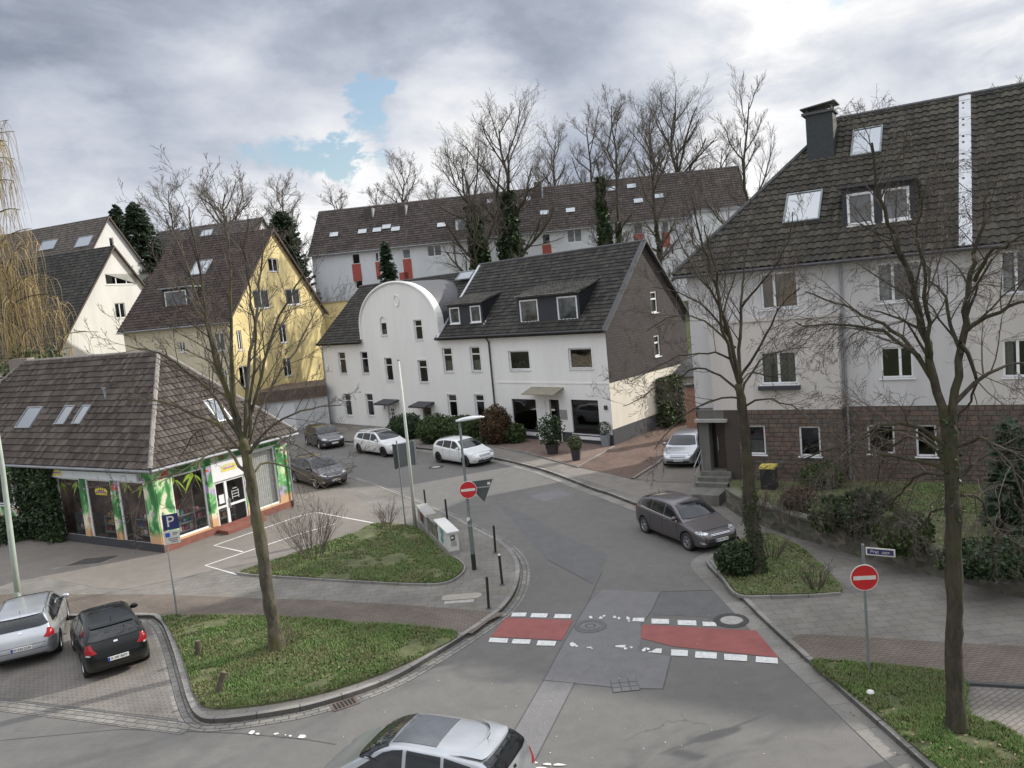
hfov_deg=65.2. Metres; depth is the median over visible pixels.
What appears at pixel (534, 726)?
road patch
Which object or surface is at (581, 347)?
window
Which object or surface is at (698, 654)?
road marking
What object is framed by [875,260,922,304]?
window
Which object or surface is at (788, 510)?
bare shrub
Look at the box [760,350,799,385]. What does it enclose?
window
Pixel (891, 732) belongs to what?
kerb
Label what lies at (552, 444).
potted plant
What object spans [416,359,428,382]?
window
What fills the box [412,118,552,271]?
ivy clad tree
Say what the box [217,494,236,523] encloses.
display shelf
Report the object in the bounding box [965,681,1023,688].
edging
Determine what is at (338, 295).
thicket
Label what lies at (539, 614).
road marking
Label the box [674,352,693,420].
outbuilding
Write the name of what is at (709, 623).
road marking
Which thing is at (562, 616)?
road marking
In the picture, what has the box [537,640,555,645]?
road marking
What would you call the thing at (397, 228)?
roof window
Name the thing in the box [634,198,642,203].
roof window
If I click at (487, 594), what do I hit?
bollard
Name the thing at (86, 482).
shop window
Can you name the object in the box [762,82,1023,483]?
apartment house
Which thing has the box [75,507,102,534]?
display shelf
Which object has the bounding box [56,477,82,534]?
shop window
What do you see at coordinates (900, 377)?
window
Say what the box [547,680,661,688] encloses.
road seam
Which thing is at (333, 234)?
roof window
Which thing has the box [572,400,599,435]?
display window
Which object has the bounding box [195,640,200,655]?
wooden stump
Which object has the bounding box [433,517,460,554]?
utility cabinet
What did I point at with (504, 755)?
rear window
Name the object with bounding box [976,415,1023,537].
fir tree
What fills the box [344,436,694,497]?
footpath
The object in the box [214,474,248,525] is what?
door
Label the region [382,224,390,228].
roof window
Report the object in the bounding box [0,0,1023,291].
sky
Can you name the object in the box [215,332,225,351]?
window
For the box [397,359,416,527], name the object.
flag pole
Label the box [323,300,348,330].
annex
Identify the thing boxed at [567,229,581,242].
window
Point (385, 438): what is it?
parked car
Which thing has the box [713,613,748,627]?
manhole
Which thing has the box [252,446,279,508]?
shop window
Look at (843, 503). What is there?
garden shrub
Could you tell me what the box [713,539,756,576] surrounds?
shrub
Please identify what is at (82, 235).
gabled house
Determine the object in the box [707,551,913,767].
leaf litter
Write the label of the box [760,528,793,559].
bare shrub
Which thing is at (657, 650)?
road marking
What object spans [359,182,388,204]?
bare tree
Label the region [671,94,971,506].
apartment house
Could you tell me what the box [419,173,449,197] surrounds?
bare tree
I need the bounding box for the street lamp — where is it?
[456,416,491,569]
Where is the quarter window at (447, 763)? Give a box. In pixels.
[443,758,469,767]
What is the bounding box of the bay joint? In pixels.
[3,700,196,723]
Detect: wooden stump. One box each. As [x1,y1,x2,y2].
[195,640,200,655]
[215,671,226,693]
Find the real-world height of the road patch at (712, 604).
0.001 m
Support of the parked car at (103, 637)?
on the parking bay
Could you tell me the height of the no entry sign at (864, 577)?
3.189 m
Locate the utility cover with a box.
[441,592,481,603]
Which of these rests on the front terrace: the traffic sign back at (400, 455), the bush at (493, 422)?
the bush at (493, 422)
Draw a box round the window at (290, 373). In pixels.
[283,357,293,376]
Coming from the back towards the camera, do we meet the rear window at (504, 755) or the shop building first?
the shop building
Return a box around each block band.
[0,594,503,632]
[791,634,1023,683]
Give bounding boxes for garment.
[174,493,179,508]
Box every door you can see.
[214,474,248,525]
[260,404,278,417]
[294,398,328,428]
[386,403,397,422]
[421,406,432,417]
[554,400,561,438]
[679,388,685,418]
[715,423,726,467]
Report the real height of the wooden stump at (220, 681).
0.661 m
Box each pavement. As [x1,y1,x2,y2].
[0,477,519,722]
[330,410,1023,767]
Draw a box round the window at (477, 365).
[468,345,482,371]
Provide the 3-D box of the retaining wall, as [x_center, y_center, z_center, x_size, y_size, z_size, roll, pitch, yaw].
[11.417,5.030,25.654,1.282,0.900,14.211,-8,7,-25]
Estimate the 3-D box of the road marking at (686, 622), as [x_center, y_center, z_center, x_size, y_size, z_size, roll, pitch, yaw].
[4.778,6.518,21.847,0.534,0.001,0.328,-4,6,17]
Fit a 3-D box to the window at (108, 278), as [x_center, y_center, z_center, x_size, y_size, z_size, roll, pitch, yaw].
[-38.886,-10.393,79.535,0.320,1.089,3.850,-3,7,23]
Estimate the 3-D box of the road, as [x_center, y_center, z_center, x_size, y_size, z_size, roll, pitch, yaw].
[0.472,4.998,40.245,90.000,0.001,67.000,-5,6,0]
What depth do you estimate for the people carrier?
14.33 m
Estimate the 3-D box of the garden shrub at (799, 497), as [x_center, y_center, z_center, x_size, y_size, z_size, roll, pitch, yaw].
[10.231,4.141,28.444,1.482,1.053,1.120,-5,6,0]
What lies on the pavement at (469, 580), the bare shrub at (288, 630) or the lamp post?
the lamp post
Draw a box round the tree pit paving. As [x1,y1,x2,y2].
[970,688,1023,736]
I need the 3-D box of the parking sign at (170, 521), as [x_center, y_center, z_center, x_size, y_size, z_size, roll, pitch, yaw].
[-10.730,5.848,25.589,0.486,3.638,0.081,-8,7,-24]
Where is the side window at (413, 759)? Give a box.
[405,751,440,767]
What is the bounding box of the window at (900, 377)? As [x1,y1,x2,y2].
[879,347,915,379]
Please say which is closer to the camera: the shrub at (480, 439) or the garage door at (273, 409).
the shrub at (480, 439)
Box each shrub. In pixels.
[263,495,349,559]
[281,623,301,644]
[369,494,401,526]
[474,436,485,443]
[504,421,526,442]
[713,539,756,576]
[739,485,773,513]
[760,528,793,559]
[761,482,812,523]
[777,485,817,512]
[795,554,835,589]
[799,459,845,489]
[802,468,877,540]
[806,493,845,533]
[836,486,898,538]
[870,505,936,557]
[916,507,1021,545]
[931,534,1023,581]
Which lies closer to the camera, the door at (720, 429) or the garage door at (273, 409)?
the door at (720, 429)
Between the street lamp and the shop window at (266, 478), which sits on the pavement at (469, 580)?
the street lamp
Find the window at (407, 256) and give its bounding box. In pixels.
[402,248,410,258]
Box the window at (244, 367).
[240,365,246,387]
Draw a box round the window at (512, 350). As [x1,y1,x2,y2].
[507,349,530,370]
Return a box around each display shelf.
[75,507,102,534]
[104,510,133,538]
[135,514,149,540]
[176,506,207,532]
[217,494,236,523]
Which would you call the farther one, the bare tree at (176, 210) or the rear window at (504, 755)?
the bare tree at (176, 210)
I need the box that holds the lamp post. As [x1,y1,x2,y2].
[0,438,21,597]
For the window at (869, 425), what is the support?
in the apartment house at (720, 451)
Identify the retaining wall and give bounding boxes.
[724,487,1023,597]
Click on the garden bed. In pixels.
(737, 484)
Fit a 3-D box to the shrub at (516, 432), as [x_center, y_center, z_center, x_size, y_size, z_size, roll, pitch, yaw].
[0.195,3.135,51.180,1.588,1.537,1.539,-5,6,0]
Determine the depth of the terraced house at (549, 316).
51.06 m
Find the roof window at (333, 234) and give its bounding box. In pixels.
[329,232,338,236]
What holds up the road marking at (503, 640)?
on the road
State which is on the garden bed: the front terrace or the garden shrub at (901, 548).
the garden shrub at (901, 548)
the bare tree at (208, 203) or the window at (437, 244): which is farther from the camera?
the bare tree at (208, 203)
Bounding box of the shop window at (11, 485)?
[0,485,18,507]
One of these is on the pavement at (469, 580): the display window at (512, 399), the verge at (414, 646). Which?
the verge at (414, 646)
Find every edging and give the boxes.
[235,555,465,585]
[483,444,614,467]
[631,457,662,478]
[710,559,840,598]
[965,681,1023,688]
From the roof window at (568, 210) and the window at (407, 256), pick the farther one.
the window at (407, 256)
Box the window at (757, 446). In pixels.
[750,426,767,455]
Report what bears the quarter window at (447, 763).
in the people carrier
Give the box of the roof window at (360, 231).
[358,229,366,233]
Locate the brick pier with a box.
[682,383,696,428]
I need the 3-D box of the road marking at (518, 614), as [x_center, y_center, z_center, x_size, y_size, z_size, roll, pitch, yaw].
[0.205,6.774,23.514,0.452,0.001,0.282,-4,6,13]
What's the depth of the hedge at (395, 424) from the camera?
56.24 m
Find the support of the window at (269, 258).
in the yellow house at (132, 323)
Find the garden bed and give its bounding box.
[729,479,1000,546]
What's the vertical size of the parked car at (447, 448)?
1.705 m
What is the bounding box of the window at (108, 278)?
[105,274,136,284]
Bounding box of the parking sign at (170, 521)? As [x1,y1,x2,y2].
[161,512,180,614]
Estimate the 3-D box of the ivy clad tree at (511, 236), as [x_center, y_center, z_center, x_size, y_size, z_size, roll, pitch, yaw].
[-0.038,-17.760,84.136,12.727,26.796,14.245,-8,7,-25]
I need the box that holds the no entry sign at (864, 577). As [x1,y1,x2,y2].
[850,544,894,669]
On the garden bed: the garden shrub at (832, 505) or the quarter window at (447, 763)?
the garden shrub at (832, 505)
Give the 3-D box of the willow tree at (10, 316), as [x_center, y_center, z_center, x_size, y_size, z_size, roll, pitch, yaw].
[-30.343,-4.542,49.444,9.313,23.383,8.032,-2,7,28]
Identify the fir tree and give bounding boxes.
[108,204,144,260]
[120,201,164,282]
[377,241,399,379]
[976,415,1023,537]
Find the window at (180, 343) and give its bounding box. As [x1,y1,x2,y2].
[179,341,186,352]
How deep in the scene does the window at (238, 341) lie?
66.73 m
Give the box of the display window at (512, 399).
[512,399,536,432]
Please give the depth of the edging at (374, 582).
27.35 m
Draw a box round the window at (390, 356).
[383,356,394,381]
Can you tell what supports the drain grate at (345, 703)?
on the gutter at (182, 710)
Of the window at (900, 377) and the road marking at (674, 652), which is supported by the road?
the road marking at (674, 652)
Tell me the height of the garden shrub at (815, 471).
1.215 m
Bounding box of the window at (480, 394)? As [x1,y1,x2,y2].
[473,393,485,415]
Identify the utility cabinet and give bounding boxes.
[415,503,435,533]
[426,513,442,542]
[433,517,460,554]
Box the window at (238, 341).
[236,330,242,350]
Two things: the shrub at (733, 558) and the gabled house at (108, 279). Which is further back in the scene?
the gabled house at (108, 279)
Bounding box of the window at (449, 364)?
[441,346,453,372]
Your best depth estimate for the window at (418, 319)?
59.05 m
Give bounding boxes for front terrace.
[485,439,612,465]
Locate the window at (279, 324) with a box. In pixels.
[279,324,287,343]
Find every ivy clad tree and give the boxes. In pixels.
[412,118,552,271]
[438,81,571,260]
[580,95,635,242]
[581,140,620,245]
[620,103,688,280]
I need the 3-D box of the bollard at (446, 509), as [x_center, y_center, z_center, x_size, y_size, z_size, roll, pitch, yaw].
[-2.773,5.434,33.927,0.200,1.126,0.195,-5,6,0]
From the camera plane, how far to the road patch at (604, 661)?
20.67 m
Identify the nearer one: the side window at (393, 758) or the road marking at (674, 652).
the side window at (393, 758)
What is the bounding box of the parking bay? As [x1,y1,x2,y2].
[0,623,176,718]
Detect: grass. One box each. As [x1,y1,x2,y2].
[872,481,985,513]
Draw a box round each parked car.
[0,591,69,663]
[63,601,149,677]
[290,452,347,488]
[304,422,344,448]
[353,428,405,456]
[432,435,493,466]
[635,489,736,550]
[662,428,699,464]
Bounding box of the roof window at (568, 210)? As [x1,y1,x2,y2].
[566,207,574,212]
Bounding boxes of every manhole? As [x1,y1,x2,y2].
[429,465,442,468]
[574,619,606,632]
[610,677,639,692]
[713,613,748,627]
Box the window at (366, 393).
[364,392,374,416]
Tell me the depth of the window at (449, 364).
57.20 m
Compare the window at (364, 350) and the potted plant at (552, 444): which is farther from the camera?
the window at (364, 350)
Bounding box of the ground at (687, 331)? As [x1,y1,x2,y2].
[227,301,691,414]
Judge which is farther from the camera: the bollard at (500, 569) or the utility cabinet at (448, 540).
the utility cabinet at (448, 540)
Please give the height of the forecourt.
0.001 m
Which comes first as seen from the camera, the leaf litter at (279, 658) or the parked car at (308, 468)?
the leaf litter at (279, 658)
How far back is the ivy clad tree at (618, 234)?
78.34 m
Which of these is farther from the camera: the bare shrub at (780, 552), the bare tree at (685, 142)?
the bare tree at (685, 142)
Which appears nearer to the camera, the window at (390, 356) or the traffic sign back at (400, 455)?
the traffic sign back at (400, 455)
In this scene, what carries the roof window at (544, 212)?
in the apartment block
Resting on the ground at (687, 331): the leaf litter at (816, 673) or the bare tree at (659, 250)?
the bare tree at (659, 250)
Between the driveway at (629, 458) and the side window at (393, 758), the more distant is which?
the driveway at (629, 458)
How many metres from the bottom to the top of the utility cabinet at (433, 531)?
0.763 m
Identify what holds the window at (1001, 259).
in the apartment house at (1004, 104)
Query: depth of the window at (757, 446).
33.49 m
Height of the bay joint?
0.001 m
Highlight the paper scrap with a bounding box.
[866,689,873,693]
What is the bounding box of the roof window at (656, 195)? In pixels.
[655,193,663,198]
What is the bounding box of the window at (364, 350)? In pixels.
[359,350,369,373]
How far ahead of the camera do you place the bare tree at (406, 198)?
108.93 m
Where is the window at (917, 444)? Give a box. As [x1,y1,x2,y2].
[915,425,938,458]
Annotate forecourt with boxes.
[0,480,372,589]
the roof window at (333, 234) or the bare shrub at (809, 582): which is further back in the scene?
the roof window at (333, 234)
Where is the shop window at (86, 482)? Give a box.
[85,479,116,538]
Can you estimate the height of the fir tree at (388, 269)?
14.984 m
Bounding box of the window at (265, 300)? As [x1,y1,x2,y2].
[253,290,269,308]
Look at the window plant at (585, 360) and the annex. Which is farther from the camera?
the annex
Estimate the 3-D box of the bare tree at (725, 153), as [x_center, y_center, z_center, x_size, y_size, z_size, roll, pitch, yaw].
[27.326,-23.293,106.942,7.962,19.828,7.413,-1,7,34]
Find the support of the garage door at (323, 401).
in the garage
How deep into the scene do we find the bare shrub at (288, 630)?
22.58 m
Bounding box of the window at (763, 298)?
[760,271,800,310]
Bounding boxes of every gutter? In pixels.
[0,700,188,734]
[65,475,529,730]
[344,442,922,767]
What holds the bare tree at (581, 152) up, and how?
on the ground at (687, 331)
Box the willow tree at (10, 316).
[0,120,101,380]
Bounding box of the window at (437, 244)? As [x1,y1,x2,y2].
[427,244,441,256]
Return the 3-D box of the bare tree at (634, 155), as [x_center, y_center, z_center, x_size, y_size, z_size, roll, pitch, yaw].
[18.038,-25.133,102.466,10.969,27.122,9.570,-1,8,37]
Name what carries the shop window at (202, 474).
in the shop building
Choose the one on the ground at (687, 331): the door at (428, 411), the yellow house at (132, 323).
the yellow house at (132, 323)
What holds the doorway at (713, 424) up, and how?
in the apartment house at (720, 451)
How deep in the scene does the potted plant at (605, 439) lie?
47.03 m
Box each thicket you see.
[314,282,362,301]
[314,287,345,300]
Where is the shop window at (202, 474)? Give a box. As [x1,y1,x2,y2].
[171,468,210,537]
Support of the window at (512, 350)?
in the terraced house at (549, 316)
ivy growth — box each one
[0,467,67,544]
[0,515,29,545]
[654,373,686,427]
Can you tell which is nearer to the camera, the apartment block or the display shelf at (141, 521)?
the display shelf at (141, 521)
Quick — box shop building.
[0,349,298,552]
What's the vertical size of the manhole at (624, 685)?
0.016 m
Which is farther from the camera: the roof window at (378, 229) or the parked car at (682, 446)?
the roof window at (378, 229)
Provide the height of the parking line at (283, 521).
0.001 m
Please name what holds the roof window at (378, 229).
in the apartment block
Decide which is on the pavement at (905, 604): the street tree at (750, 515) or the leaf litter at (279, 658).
the street tree at (750, 515)
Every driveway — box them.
[580,421,686,479]
[637,462,700,481]
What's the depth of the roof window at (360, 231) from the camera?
92.59 m
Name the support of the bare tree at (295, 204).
on the ground at (687, 331)
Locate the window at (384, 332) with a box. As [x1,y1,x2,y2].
[380,317,387,335]
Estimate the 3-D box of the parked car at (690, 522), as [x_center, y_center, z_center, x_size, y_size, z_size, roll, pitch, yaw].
[6.481,4.947,28.791,2.085,1.716,5.342,-8,7,-23]
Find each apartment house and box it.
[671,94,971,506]
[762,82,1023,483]
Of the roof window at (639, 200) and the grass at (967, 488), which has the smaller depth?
the grass at (967, 488)
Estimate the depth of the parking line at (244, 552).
31.60 m
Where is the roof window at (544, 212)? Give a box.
[540,210,548,215]
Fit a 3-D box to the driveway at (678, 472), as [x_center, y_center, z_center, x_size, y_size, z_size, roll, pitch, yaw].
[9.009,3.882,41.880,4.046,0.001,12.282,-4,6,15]
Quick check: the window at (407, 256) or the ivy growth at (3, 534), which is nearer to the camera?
the ivy growth at (3, 534)
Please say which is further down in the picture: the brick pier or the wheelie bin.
the wheelie bin
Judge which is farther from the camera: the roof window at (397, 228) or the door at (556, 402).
the roof window at (397, 228)
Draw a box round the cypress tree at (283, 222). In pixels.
[267,210,321,299]
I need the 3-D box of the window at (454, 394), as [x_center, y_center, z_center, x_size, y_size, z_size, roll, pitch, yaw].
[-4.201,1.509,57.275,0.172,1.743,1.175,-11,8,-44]
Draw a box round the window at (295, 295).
[285,289,301,304]
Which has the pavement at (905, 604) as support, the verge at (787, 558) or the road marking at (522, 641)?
the verge at (787, 558)
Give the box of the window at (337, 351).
[337,351,347,374]
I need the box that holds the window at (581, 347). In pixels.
[566,346,593,369]
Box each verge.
[162,615,457,708]
[241,523,461,582]
[714,532,841,594]
[811,661,1023,767]
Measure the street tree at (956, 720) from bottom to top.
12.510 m
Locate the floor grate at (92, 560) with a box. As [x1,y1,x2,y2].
[66,555,118,565]
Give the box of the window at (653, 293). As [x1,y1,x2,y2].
[650,291,658,313]
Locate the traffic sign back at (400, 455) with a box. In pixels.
[392,440,417,524]
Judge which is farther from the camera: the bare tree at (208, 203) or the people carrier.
the bare tree at (208, 203)
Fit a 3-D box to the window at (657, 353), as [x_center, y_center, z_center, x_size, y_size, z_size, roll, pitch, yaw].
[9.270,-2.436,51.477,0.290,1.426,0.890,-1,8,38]
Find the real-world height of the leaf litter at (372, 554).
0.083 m
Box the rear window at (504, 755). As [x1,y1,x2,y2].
[483,728,523,767]
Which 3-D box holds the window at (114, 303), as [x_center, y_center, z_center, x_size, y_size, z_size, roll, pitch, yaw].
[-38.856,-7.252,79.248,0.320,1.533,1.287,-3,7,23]
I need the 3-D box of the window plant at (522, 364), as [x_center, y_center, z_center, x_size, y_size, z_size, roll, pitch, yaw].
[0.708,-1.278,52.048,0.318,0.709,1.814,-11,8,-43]
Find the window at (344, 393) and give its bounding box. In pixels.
[342,392,352,416]
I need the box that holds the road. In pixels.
[0,408,892,767]
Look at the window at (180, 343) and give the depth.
66.47 m
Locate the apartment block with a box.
[308,166,745,301]
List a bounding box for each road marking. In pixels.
[489,638,507,642]
[511,613,526,615]
[512,639,530,643]
[530,613,547,616]
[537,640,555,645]
[554,614,571,617]
[632,618,643,621]
[651,619,668,623]
[652,648,661,652]
[671,649,687,655]
[678,620,695,624]
[695,651,716,658]
[702,622,716,625]
[724,654,746,660]
[756,656,777,663]
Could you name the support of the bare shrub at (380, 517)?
on the verge at (391, 559)
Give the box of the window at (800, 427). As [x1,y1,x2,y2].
[798,426,822,457]
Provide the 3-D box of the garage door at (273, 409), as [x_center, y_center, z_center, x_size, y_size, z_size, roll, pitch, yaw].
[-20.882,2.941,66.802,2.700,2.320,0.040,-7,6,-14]
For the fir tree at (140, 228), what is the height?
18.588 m
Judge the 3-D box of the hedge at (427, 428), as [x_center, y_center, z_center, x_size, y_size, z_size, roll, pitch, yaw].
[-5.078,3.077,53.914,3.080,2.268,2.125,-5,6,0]
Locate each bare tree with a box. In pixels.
[144,172,193,231]
[180,169,274,225]
[260,167,312,272]
[312,179,348,229]
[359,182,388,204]
[377,147,429,203]
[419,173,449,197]
[528,115,589,186]
[562,89,634,182]
[592,83,649,179]
[617,83,686,175]
[636,63,739,173]
[684,65,786,226]
[697,135,736,169]
[855,95,893,111]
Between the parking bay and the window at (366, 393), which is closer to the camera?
the parking bay
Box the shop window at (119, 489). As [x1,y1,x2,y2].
[117,481,150,542]
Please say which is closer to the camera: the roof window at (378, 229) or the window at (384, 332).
the window at (384, 332)
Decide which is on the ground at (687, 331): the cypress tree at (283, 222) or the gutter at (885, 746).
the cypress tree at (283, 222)
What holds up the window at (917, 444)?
in the apartment house at (720, 451)
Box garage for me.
[259,379,329,429]
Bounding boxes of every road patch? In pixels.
[498,504,607,582]
[515,681,573,761]
[530,489,570,501]
[544,590,669,688]
[653,591,741,622]
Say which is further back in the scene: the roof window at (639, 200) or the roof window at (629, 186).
the roof window at (629, 186)
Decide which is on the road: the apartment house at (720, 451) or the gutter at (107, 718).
the gutter at (107, 718)
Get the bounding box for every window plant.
[513,359,529,367]
[572,357,591,366]
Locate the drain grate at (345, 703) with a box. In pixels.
[330,696,359,711]
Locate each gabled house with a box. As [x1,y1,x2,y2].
[0,216,151,283]
[0,245,144,379]
[146,217,268,270]
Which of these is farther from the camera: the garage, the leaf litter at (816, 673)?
the garage
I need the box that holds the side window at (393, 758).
[357,750,402,767]
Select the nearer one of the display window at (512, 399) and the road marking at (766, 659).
the road marking at (766, 659)
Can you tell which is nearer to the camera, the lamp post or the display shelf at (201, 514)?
the lamp post
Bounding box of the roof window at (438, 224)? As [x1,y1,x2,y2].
[437,222,445,227]
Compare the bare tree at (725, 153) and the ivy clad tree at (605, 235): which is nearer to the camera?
the ivy clad tree at (605, 235)
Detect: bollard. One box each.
[444,499,449,521]
[485,576,491,609]
[492,525,497,553]
[498,554,504,585]
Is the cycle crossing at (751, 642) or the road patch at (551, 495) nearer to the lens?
the cycle crossing at (751, 642)
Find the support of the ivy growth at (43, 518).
attached to the shop building
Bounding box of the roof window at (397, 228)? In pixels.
[391,226,399,231]
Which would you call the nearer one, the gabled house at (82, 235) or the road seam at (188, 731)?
the road seam at (188, 731)
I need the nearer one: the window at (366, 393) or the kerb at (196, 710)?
the kerb at (196, 710)
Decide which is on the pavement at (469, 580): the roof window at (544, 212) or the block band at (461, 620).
the block band at (461, 620)
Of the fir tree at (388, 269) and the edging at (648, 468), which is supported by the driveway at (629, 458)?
the edging at (648, 468)
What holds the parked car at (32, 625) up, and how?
on the parking bay
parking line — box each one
[205,524,333,574]
[213,512,373,551]
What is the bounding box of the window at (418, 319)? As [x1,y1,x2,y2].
[412,318,423,340]
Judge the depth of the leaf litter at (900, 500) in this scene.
29.54 m
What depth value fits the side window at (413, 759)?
13.96 m
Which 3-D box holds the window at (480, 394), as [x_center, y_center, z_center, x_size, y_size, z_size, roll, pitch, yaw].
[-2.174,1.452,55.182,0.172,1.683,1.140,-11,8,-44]
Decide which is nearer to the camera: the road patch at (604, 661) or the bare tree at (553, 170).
the road patch at (604, 661)
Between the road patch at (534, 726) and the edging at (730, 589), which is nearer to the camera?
the road patch at (534, 726)
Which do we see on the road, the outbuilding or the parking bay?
the parking bay
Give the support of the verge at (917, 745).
on the pavement at (905, 604)
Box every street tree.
[62,144,380,651]
[587,163,857,574]
[746,86,1023,734]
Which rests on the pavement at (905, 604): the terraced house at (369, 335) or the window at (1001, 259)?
the terraced house at (369, 335)
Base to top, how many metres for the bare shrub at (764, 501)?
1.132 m
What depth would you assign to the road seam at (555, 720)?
17.39 m
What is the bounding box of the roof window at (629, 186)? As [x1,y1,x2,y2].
[627,183,635,188]
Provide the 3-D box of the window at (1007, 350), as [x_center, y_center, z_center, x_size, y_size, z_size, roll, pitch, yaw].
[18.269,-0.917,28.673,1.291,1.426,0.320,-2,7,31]
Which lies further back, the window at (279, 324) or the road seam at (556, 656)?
the window at (279, 324)
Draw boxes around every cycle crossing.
[491,617,572,639]
[641,624,778,657]
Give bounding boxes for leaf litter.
[170,617,441,704]
[239,529,456,576]
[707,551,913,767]
[725,532,842,592]
[738,479,1015,538]
[816,658,1023,767]
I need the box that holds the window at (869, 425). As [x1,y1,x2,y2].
[867,425,894,454]
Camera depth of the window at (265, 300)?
70.55 m
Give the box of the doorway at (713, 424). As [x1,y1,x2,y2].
[712,423,717,467]
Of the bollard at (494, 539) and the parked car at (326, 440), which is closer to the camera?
the bollard at (494, 539)
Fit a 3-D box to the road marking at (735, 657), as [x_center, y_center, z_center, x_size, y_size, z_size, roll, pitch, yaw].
[5.470,6.691,19.582,0.567,0.001,0.327,-3,6,20]
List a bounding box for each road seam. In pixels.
[7,729,332,743]
[514,572,601,729]
[535,682,574,760]
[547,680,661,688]
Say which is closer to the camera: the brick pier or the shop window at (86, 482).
the shop window at (86, 482)
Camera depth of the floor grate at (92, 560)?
33.08 m
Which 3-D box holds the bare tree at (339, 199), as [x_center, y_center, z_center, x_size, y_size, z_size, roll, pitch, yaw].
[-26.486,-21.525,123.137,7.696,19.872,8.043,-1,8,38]
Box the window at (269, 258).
[269,258,277,271]
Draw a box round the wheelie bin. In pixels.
[759,463,777,489]
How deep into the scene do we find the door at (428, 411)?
59.56 m
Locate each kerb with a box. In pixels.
[69,476,519,723]
[346,440,937,767]
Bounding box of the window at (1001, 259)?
[1000,249,1023,295]
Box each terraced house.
[316,272,470,428]
[417,239,688,445]
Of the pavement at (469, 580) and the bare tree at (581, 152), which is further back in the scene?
the bare tree at (581, 152)
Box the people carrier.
[324,713,535,767]
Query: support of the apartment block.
on the ground at (687, 331)
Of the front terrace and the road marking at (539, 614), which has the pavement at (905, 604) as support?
the front terrace
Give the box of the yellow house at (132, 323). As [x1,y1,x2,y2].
[116,228,328,405]
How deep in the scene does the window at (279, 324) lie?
73.84 m
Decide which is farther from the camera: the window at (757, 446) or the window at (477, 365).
the window at (477, 365)
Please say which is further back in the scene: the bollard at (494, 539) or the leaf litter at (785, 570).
the bollard at (494, 539)
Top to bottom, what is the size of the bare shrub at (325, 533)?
2.395 m
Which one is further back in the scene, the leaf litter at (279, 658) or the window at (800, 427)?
the window at (800, 427)
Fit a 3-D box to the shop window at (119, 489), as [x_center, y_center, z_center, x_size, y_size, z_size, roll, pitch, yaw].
[-16.039,5.454,34.049,1.857,2.768,0.060,-2,7,31]
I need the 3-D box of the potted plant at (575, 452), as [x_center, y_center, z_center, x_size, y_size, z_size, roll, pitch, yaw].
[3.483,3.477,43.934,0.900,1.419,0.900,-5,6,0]
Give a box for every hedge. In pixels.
[385,412,423,438]
[414,412,449,443]
[438,414,482,438]
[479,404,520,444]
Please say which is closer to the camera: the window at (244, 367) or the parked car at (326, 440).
the parked car at (326, 440)
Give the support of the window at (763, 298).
in the apartment house at (720, 451)
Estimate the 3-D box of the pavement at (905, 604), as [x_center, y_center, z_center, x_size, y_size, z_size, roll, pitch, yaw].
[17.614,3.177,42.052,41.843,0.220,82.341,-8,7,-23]
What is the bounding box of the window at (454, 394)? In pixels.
[446,393,458,415]
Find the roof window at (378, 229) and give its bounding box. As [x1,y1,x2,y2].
[373,227,381,231]
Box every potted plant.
[535,412,565,454]
[567,435,582,460]
[597,422,610,445]
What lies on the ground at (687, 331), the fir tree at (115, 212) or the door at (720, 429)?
the fir tree at (115, 212)
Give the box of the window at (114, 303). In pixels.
[114,303,125,318]
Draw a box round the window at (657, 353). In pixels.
[654,335,660,357]
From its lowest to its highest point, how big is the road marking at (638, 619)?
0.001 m
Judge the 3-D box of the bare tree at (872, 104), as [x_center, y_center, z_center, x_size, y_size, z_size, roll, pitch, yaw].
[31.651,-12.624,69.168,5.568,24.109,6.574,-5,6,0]
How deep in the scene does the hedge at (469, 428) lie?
52.49 m
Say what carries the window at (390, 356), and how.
in the terraced house at (369, 335)
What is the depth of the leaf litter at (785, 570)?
24.19 m
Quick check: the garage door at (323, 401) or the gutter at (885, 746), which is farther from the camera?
the garage door at (323, 401)
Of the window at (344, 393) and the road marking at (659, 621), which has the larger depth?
the window at (344, 393)
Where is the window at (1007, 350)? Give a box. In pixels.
[1001,339,1023,378]
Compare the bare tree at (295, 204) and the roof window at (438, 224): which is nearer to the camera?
the roof window at (438, 224)
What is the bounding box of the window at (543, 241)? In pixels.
[542,233,550,244]

